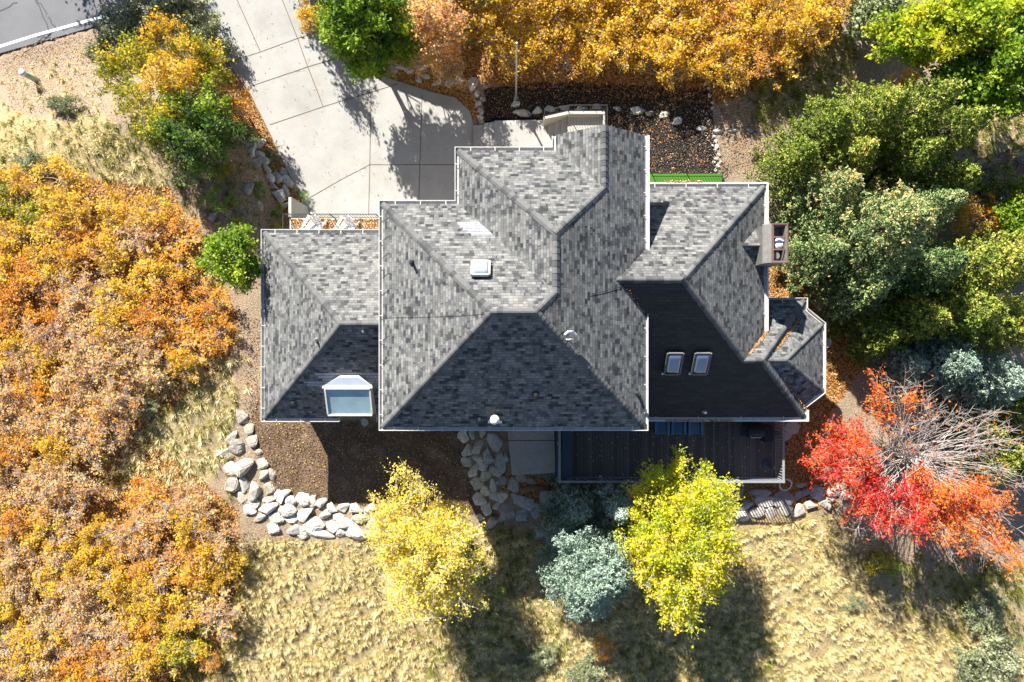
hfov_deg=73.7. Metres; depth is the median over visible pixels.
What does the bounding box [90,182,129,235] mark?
scrub oak
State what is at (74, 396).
scrub oak
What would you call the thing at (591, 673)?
sagebrush
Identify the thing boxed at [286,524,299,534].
boulder
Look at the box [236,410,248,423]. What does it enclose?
boulder
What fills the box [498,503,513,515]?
boulder
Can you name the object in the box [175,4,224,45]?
sagebrush
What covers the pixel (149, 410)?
sagebrush
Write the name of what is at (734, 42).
scrub oak
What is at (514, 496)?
boulder
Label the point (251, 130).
sagebrush
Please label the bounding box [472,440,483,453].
boulder
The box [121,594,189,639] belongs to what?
scrub oak
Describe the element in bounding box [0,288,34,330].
scrub oak
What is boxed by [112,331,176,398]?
scrub oak
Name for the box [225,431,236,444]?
boulder
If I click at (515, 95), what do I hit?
light pole
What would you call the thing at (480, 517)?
boulder
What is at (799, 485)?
boulder
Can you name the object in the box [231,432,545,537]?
fallen leaves
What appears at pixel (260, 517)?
boulder
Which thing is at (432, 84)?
boulder
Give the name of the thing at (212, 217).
boulder
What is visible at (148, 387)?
dry grass
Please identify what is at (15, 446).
scrub oak
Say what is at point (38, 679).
scrub oak
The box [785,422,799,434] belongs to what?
stepping stone
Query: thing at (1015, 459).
shrub
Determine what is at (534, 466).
patio slab
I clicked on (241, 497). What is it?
boulder
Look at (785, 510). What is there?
boulder
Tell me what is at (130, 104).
scrub oak
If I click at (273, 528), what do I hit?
boulder
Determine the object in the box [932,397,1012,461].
fir tree
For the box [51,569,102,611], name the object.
scrub oak
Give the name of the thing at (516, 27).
scrub oak
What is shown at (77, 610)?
scrub oak
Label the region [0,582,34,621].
scrub oak
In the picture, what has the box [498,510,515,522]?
boulder
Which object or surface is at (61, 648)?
scrub oak
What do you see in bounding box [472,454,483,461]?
boulder
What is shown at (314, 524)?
boulder
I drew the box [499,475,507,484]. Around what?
boulder
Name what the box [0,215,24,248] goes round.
scrub oak
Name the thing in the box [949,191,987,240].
scrub oak
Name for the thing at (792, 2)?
scrub oak
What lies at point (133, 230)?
scrub oak
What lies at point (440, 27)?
oak tree
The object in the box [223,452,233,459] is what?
boulder
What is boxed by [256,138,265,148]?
boulder
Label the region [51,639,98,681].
scrub oak
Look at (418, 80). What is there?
boulder
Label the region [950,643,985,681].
sagebrush
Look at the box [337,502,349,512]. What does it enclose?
boulder
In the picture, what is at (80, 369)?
scrub oak
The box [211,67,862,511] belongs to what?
fallen leaves
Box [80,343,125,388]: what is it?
scrub oak
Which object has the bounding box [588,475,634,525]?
spruce tree
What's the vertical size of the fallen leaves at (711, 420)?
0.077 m
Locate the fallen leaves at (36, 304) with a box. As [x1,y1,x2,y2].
[0,0,842,681]
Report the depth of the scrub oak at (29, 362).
30.73 m
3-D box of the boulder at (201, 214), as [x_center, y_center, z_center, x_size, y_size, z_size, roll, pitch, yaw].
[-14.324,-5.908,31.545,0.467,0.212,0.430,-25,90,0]
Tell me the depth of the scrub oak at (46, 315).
30.73 m
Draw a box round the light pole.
[514,42,518,99]
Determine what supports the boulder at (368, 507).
on the ground at (852, 404)
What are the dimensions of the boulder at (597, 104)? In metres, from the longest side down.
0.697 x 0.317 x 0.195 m
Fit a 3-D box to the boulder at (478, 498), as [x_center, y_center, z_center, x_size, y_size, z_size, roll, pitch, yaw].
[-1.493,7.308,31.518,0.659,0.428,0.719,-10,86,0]
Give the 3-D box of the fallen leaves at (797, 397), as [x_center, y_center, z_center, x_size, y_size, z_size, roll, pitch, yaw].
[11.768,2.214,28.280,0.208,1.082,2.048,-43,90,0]
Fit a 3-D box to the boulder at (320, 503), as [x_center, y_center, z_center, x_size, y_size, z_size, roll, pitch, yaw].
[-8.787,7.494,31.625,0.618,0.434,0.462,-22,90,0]
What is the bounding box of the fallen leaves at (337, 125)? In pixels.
[227,0,471,200]
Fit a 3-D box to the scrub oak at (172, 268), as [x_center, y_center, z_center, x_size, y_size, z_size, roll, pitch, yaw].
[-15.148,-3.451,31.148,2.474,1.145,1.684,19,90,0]
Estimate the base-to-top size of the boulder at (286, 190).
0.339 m
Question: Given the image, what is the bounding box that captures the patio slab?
[506,431,554,474]
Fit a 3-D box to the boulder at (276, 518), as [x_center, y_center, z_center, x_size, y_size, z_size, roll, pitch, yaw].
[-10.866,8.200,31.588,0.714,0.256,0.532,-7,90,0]
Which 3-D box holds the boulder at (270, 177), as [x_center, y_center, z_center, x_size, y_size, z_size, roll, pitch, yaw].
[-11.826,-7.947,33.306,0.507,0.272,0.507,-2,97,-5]
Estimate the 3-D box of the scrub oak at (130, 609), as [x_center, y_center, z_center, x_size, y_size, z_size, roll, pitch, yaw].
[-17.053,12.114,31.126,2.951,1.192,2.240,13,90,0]
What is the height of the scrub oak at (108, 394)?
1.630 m
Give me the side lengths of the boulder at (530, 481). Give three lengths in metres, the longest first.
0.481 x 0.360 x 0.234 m
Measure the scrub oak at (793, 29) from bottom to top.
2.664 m
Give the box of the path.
[973,144,1023,199]
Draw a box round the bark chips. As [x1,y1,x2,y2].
[482,82,717,173]
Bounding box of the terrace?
[290,218,378,228]
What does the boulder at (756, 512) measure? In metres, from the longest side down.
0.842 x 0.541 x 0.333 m
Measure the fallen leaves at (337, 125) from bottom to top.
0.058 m
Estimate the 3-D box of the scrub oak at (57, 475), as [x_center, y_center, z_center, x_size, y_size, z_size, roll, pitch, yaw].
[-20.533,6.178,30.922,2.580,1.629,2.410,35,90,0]
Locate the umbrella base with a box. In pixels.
[761,460,774,468]
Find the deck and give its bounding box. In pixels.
[556,422,776,478]
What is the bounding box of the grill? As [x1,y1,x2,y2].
[740,423,772,441]
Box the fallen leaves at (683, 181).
[665,179,702,182]
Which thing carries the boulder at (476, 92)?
on the ground at (852, 404)
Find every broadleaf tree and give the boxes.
[841,0,921,50]
[861,0,957,72]
[919,47,1000,114]
[923,0,1023,69]
[961,14,1023,125]
[988,188,1023,241]
[1003,0,1023,36]
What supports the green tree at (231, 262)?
on the ground at (852, 404)
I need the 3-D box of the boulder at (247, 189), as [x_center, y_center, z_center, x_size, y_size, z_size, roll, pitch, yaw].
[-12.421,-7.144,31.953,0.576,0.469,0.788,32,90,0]
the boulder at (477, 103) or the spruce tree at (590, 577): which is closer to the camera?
the spruce tree at (590, 577)
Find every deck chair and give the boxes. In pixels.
[654,422,669,434]
[670,422,685,434]
[687,422,703,434]
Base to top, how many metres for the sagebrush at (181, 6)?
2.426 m
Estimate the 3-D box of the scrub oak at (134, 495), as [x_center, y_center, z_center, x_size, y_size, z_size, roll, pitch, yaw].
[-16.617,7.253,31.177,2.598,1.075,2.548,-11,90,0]
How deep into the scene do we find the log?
31.35 m
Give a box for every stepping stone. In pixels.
[361,418,368,426]
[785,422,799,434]
[785,432,791,440]
[826,337,831,347]
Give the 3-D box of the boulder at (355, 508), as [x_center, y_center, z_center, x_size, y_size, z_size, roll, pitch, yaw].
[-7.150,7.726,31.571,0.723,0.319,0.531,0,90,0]
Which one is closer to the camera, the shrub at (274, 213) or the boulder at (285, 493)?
the boulder at (285, 493)
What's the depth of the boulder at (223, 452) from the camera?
31.47 m
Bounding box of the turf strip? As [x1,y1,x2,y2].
[650,174,721,181]
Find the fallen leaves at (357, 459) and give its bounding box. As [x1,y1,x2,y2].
[251,408,488,516]
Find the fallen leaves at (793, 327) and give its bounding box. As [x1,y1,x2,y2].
[775,317,799,350]
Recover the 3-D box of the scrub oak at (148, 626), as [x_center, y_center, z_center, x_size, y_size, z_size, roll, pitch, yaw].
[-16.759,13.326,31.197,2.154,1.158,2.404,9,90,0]
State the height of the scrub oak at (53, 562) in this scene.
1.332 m
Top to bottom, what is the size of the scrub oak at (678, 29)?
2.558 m
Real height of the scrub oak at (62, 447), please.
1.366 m
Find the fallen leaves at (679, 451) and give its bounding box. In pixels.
[572,424,771,475]
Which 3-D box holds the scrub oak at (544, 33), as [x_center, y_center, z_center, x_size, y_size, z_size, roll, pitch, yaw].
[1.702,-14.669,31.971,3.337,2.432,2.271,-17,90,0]
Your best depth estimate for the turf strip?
31.45 m
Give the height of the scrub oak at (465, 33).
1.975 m
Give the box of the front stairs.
[542,111,604,146]
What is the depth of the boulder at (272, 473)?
31.46 m
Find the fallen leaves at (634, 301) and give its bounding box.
[626,289,645,316]
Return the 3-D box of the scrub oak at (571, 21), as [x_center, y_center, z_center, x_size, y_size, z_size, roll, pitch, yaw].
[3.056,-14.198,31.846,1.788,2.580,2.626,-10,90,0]
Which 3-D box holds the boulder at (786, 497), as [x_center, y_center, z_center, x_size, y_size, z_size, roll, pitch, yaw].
[12.650,7.237,31.687,1.023,0.480,0.782,1,83,0]
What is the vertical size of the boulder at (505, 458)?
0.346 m
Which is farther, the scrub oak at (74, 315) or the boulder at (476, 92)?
the boulder at (476, 92)
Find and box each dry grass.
[0,50,1023,394]
[0,113,237,497]
[203,514,1023,681]
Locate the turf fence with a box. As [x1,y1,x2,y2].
[651,168,727,180]
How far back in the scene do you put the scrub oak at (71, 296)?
30.61 m
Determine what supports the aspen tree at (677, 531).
on the ground at (852, 404)
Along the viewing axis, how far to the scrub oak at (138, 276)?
30.62 m
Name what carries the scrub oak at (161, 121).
on the ground at (852, 404)
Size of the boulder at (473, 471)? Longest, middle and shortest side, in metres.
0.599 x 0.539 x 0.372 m
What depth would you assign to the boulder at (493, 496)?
31.47 m
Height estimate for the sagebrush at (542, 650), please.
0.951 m
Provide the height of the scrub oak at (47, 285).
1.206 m
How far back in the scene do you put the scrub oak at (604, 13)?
30.61 m
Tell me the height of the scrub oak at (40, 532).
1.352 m
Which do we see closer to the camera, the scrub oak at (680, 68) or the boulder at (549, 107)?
the scrub oak at (680, 68)
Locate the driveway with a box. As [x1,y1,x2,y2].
[206,0,505,216]
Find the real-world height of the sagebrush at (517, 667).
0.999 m
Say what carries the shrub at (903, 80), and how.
on the ground at (852, 404)
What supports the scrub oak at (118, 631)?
on the ground at (852, 404)
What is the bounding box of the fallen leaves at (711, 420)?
[665,419,733,421]
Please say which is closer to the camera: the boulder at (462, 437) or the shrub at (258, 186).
the boulder at (462, 437)
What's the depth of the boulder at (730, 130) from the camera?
31.53 m
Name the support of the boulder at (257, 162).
on the ground at (852, 404)
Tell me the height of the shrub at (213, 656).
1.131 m
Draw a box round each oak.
[0,162,45,210]
[0,168,20,199]
[0,178,33,216]
[0,200,52,267]
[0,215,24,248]
[0,232,19,287]
[0,242,51,296]
[0,258,37,302]
[0,268,17,309]
[0,284,21,327]
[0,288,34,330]
[0,310,17,352]
[0,329,39,367]
[0,331,47,391]
[0,357,25,421]
[0,394,37,442]
[0,397,16,437]
[0,423,35,464]
[0,439,7,478]
[0,459,24,502]
[0,476,35,536]
[0,479,14,529]
[0,504,51,550]
[0,509,20,559]
[0,521,41,573]
[0,546,9,585]
[0,557,10,590]
[0,559,45,607]
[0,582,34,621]
[0,587,16,643]
[0,608,41,662]
[0,618,22,673]
[0,658,37,681]
[1,367,46,414]
[1,636,53,681]
[3,604,67,656]
[4,480,68,536]
[5,592,67,646]
[6,448,56,500]
[8,185,47,239]
[9,625,64,681]
[12,232,82,283]
[16,340,72,383]
[16,410,78,448]
[16,496,73,560]
[17,315,85,362]
[17,550,81,599]
[20,383,83,447]
[21,255,81,302]
[21,456,89,507]
[25,531,74,594]
[27,149,97,206]
[27,202,79,255]
[28,279,93,350]
[28,367,79,413]
[28,432,67,472]
[31,182,81,234]
[32,417,80,472]
[33,669,62,681]
[39,619,95,669]
[40,583,102,652]
[40,654,94,681]
[49,493,87,552]
[50,274,104,345]
[50,337,111,393]
[51,251,98,317]
[51,464,106,532]
[51,536,95,587]
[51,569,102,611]
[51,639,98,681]
[52,190,110,233]
[53,216,105,282]
[54,584,116,641]
[58,212,103,267]
[60,310,112,373]
[60,408,116,475]
[61,367,99,415]
[61,611,122,659]
[65,665,100,681]
[70,640,129,673]
[71,259,128,321]
[73,509,119,556]
[74,660,134,681]
[76,398,118,437]
[79,231,134,276]
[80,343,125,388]
[80,390,143,454]
[82,368,133,431]
[83,193,128,258]
[85,49,145,101]
[85,533,123,576]
[86,549,128,606]
[86,638,155,681]
[88,296,144,350]
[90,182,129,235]
[90,272,150,317]
[91,23,165,85]
[94,309,134,363]
[95,511,170,562]
[99,370,148,424]
[100,604,138,656]
[102,585,165,634]
[104,515,162,578]
[106,74,174,138]
[106,239,167,293]
[111,565,160,609]
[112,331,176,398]
[113,201,164,259]
[114,638,184,681]
[117,471,172,528]
[118,612,164,658]
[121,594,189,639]
[122,291,166,339]
[122,324,166,364]
[124,190,174,226]
[125,495,178,560]
[126,560,185,615]
[127,99,187,167]
[131,49,202,117]
[134,5,191,65]
[137,250,190,311]
[137,529,187,595]
[144,477,210,525]
[145,72,196,135]
[147,98,204,157]
[147,295,201,348]
[149,97,221,188]
[151,204,205,263]
[154,245,202,285]
[155,70,230,152]
[155,620,210,671]
[157,22,221,85]
[157,312,216,367]
[158,33,214,91]
[161,344,199,385]
[161,597,206,634]
[163,136,218,178]
[166,535,214,586]
[168,497,216,563]
[168,558,214,610]
[175,117,228,184]
[176,478,218,533]
[181,87,246,175]
[185,275,233,333]
[187,36,239,112]
[187,584,243,642]
[188,567,242,607]
[194,314,237,356]
[194,537,251,583]
[197,513,247,562]
[199,74,251,138]
[217,113,259,154]
[406,43,440,77]
[418,0,462,50]
[452,5,479,50]
[455,0,499,31]
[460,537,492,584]
[468,8,510,62]
[470,0,498,13]
[474,0,525,40]
[477,8,536,59]
[483,35,533,81]
[491,0,524,17]
[501,0,544,24]
[513,20,558,69]
[514,5,575,56]
[524,0,563,20]
[531,0,582,42]
[542,32,607,79]
[550,0,588,18]
[558,8,594,58]
[562,29,614,81]
[563,0,613,39]
[568,0,633,44]
[590,4,650,61]
[592,0,631,34]
[595,0,624,14]
[599,0,641,22]
[599,26,649,73]
[612,0,657,35]
[615,12,678,56]
[617,28,670,89]
[634,0,676,14]
[636,0,674,31]
[647,15,697,70]
[650,0,707,65]
[656,49,698,91]
[670,0,730,24]
[679,0,732,59]
[682,28,720,71]
[688,53,725,84]
[692,0,748,36]
[699,28,753,77]
[706,0,761,60]
[707,0,776,34]
[713,47,751,95]
[735,31,780,79]
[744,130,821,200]
[750,4,799,55]
[751,29,805,93]
[752,0,780,19]
[768,2,817,58]
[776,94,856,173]
[779,0,827,33]
[783,1,844,54]
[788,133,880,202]
[797,0,854,25]
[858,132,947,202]
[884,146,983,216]
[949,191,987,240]
[965,186,1008,235]
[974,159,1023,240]
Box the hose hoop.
[779,478,791,490]
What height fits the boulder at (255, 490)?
0.531 m
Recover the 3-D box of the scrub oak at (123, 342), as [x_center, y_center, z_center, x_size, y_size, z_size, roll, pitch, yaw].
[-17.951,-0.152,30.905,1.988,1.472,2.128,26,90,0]
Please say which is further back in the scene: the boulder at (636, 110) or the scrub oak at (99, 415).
the boulder at (636, 110)
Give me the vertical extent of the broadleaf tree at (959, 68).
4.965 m
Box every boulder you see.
[196,209,206,217]
[208,213,217,221]
[216,447,229,457]
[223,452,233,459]
[223,461,237,477]
[223,477,239,491]
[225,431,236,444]
[229,439,244,454]
[231,458,253,478]
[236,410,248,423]
[236,491,246,502]
[239,476,249,492]
[242,183,253,195]
[243,504,256,514]
[244,423,254,434]
[247,147,254,157]
[247,434,257,447]
[248,481,261,501]
[249,499,259,508]
[250,141,256,149]
[251,158,261,167]
[253,201,263,211]
[254,449,262,454]
[254,513,267,521]
[255,150,264,157]
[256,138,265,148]
[256,458,268,468]
[259,470,268,480]
[259,502,277,514]
[261,156,269,164]
[262,497,274,503]
[263,165,270,173]
[263,482,275,495]
[266,173,274,182]
[267,523,280,533]
[268,468,275,480]
[268,513,284,523]
[270,182,278,189]
[272,189,285,202]
[273,171,282,183]
[274,489,283,503]
[278,503,296,516]
[279,167,286,175]
[281,184,289,197]
[281,489,290,497]
[282,175,293,187]
[284,515,297,522]
[285,495,296,505]
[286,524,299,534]
[292,184,298,191]
[296,492,308,505]
[296,507,313,522]
[297,526,308,539]
[303,516,324,531]
[307,530,334,538]
[308,495,315,507]
[315,498,327,508]
[319,509,331,518]
[326,521,338,532]
[327,502,337,512]
[333,512,343,523]
[335,528,345,536]
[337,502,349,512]
[338,517,354,529]
[347,524,365,540]
[350,503,363,512]
[351,512,369,523]
[364,502,376,512]
[390,65,397,73]
[394,62,404,69]
[404,67,413,72]
[415,76,421,82]
[420,73,429,78]
[431,79,441,85]
[457,431,468,442]
[460,457,472,466]
[461,444,473,456]
[467,77,478,90]
[468,463,477,477]
[469,431,474,439]
[470,476,484,490]
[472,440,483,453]
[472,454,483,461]
[472,492,486,505]
[474,89,479,97]
[475,100,480,107]
[476,514,483,520]
[477,106,483,114]
[477,462,487,470]
[479,431,485,437]
[479,470,490,481]
[480,94,485,101]
[480,485,490,496]
[481,502,491,515]
[483,448,494,463]
[485,516,497,528]
[486,432,502,451]
[488,466,500,477]
[489,492,498,501]
[490,478,496,491]
[492,502,501,509]
[494,451,505,474]
[498,491,507,502]
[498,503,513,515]
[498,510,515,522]
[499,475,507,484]
[501,451,508,462]
[507,477,518,492]
[510,100,519,107]
[511,493,518,499]
[512,495,534,511]
[513,109,531,116]
[515,475,526,481]
[515,509,528,521]
[526,478,535,484]
[530,504,542,518]
[532,106,541,114]
[534,532,544,539]
[536,510,557,527]
[539,490,555,506]
[544,105,556,112]
[559,105,569,110]
[592,103,601,108]
[630,106,644,114]
[645,111,653,115]
[659,112,669,117]
[673,117,682,124]
[696,125,706,130]
[713,129,722,133]
[728,128,736,132]
[734,483,745,497]
[735,510,749,520]
[736,499,753,510]
[749,506,764,517]
[750,488,771,497]
[754,496,774,507]
[764,507,775,518]
[774,489,794,505]
[774,497,781,507]
[777,504,792,515]
[789,503,805,516]
[794,489,810,499]
[795,483,806,487]
[804,500,816,508]
[810,484,825,500]
[814,299,823,311]
[818,497,831,510]
[827,486,840,497]
[840,490,851,499]
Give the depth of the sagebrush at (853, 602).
31.44 m
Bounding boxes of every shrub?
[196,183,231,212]
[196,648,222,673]
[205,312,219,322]
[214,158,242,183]
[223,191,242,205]
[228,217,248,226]
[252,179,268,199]
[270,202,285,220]
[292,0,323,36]
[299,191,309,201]
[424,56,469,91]
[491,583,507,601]
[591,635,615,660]
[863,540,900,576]
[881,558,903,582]
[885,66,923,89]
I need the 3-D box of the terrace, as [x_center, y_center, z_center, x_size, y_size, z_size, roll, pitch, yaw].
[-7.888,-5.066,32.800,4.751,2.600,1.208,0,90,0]
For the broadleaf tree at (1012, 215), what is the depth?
29.47 m
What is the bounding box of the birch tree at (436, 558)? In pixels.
[352,456,491,630]
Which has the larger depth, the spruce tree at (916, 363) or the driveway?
the driveway
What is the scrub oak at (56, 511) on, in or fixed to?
on the ground at (852, 404)
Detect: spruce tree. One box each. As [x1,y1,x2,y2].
[530,483,655,623]
[544,473,601,534]
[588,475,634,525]
[767,164,864,242]
[770,173,936,315]
[776,229,850,297]
[803,256,893,324]
[843,180,967,245]
[856,234,970,316]
[863,343,930,391]
[882,328,983,396]
[918,336,1023,419]
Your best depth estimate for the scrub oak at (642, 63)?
30.99 m
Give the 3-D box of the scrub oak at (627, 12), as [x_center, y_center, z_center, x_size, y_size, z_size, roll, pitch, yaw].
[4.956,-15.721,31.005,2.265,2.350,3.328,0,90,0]
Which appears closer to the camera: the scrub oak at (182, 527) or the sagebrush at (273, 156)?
the scrub oak at (182, 527)
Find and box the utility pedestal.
[18,69,39,82]
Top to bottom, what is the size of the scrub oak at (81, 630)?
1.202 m
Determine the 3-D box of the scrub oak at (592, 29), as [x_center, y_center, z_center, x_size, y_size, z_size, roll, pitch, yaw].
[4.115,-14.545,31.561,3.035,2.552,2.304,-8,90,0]
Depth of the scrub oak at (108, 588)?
30.59 m
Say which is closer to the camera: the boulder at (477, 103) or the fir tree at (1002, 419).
the fir tree at (1002, 419)
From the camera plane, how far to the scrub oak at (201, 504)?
30.64 m
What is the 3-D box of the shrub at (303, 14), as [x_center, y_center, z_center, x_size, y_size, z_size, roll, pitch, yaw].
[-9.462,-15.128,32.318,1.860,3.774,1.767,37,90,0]
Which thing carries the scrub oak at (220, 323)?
on the ground at (852, 404)
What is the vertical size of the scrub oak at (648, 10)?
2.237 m
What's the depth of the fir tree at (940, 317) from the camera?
28.67 m
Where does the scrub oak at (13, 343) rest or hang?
on the ground at (852, 404)
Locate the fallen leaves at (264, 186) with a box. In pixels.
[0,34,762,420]
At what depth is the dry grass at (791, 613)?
31.57 m
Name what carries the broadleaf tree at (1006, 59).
on the ground at (852, 404)
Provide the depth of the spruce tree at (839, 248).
28.86 m
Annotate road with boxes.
[0,0,165,53]
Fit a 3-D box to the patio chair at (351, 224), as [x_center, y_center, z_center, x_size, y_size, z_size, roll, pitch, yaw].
[-7.514,-5.228,30.977,0.810,0.961,0.996,30,90,0]
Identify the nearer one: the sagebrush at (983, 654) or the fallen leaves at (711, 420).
the fallen leaves at (711, 420)
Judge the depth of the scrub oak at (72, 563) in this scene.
30.73 m
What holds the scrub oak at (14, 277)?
on the ground at (852, 404)
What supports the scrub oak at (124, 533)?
on the ground at (852, 404)
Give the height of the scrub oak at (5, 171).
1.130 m
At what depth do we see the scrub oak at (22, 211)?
30.74 m
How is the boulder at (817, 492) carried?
on the ground at (852, 404)
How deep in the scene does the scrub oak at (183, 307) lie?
30.92 m
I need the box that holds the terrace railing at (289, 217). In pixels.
[282,213,378,228]
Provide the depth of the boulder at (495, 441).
31.43 m
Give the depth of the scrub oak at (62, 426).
30.61 m
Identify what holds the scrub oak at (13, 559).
on the ground at (852, 404)
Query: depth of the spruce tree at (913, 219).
26.97 m
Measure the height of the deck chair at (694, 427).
0.913 m
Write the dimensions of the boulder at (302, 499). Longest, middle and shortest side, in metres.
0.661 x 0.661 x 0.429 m
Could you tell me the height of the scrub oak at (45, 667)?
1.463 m
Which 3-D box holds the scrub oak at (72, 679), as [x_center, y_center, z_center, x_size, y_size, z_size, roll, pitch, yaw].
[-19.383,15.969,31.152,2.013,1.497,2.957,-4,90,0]
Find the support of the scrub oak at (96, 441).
on the ground at (852, 404)
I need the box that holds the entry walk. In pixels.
[473,120,547,146]
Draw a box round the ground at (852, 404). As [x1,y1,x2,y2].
[0,0,1023,681]
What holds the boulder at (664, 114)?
on the ground at (852, 404)
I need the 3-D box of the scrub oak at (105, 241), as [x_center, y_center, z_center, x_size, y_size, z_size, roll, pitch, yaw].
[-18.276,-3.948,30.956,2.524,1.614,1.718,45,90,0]
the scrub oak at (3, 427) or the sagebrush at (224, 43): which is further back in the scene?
the sagebrush at (224, 43)
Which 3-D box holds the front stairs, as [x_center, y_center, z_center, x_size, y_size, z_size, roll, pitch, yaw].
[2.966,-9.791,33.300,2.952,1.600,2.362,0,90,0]
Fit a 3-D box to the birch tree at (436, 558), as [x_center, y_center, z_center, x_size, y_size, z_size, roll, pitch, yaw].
[-3.625,8.296,29.013,5.661,5.543,7.086,0,90,0]
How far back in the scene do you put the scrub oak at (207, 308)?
30.89 m
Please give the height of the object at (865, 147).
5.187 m
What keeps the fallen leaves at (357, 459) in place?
on the ground at (852, 404)
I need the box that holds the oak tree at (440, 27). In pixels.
[402,0,474,78]
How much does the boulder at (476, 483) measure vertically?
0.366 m
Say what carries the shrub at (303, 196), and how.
on the ground at (852, 404)
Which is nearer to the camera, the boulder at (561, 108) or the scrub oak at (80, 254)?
the scrub oak at (80, 254)
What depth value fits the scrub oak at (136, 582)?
30.68 m
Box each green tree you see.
[189,222,263,294]
[311,0,424,85]
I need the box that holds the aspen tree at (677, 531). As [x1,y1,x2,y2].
[608,444,751,647]
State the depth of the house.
25.27 m
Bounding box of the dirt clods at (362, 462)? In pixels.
[250,393,498,516]
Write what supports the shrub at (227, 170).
on the ground at (852, 404)
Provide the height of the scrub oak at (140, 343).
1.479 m
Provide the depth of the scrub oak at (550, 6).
30.84 m
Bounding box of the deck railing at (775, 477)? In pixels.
[557,422,784,482]
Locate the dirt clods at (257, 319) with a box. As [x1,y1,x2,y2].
[1,33,762,548]
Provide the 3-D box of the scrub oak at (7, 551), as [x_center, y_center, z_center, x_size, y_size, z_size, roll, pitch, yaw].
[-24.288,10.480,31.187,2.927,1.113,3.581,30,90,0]
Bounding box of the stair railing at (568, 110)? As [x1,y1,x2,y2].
[543,104,607,124]
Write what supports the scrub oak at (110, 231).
on the ground at (852, 404)
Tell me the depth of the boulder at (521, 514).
31.48 m
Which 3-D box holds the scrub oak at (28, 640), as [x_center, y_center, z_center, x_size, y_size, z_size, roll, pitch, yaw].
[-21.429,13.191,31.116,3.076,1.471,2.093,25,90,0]
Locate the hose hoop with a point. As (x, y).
(787, 488)
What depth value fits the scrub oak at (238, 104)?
31.59 m
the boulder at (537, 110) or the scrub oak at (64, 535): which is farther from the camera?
the boulder at (537, 110)
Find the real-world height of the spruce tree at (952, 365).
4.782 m
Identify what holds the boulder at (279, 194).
on the ground at (852, 404)
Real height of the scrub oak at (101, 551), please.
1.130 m
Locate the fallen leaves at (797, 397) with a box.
[784,378,806,409]
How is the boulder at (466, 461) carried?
on the ground at (852, 404)
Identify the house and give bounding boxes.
[261,124,825,430]
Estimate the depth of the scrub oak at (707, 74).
30.37 m
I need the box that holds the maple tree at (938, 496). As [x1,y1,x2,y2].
[797,363,1023,580]
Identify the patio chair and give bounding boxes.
[300,212,326,228]
[334,215,358,228]
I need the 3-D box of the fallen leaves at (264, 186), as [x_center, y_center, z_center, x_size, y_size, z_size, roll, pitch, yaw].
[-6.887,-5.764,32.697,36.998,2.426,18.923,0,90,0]
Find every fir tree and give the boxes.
[810,78,912,178]
[827,312,909,370]
[845,74,967,165]
[863,286,954,363]
[880,104,995,187]
[886,278,1009,349]
[904,231,1023,308]
[930,285,1023,357]
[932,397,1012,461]
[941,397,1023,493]
[959,221,1023,298]
[967,363,1023,430]
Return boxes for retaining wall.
[288,197,308,216]
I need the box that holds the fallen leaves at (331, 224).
[291,218,378,228]
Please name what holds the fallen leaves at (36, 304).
on the ground at (852, 404)
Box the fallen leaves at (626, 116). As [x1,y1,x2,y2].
[483,83,717,173]
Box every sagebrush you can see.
[11,144,49,175]
[43,94,62,110]
[47,92,82,115]
[81,35,116,67]
[90,0,136,59]
[119,0,175,40]
[138,396,159,415]
[157,0,213,37]
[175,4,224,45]
[204,36,240,65]
[237,120,255,144]
[266,146,281,164]
[503,646,529,680]
[528,641,558,669]
[560,644,607,681]
[838,592,868,611]
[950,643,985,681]
[956,586,1008,638]
[963,621,1023,681]
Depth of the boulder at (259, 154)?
33.26 m
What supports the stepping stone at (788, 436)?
on the ground at (852, 404)
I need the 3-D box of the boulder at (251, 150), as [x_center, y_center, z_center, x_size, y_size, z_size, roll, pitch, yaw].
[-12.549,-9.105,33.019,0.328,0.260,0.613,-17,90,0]
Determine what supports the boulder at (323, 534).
on the ground at (852, 404)
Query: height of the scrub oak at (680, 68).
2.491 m
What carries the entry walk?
on the ground at (852, 404)
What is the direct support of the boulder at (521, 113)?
on the ground at (852, 404)
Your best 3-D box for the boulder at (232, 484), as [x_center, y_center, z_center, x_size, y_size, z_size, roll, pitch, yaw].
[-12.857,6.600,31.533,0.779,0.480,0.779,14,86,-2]
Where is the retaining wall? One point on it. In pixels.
(295, 206)
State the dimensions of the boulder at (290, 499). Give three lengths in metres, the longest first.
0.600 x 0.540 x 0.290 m
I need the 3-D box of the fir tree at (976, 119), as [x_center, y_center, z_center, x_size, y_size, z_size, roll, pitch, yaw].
[18.191,-8.451,28.715,3.316,6.150,3.244,0,90,0]
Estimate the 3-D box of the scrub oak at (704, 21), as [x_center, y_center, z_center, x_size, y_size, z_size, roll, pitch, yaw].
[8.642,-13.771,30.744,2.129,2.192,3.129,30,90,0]
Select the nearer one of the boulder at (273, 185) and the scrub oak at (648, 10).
the scrub oak at (648, 10)
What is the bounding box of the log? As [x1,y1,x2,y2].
[519,485,549,492]
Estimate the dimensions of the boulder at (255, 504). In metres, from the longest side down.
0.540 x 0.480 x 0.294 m
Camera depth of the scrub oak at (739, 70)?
30.18 m
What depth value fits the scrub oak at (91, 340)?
30.65 m
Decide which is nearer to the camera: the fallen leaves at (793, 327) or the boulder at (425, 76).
the fallen leaves at (793, 327)
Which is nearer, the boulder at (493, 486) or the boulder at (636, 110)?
the boulder at (493, 486)
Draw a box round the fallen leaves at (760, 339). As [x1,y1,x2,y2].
[749,332,767,354]
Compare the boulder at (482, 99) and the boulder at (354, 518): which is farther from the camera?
the boulder at (482, 99)

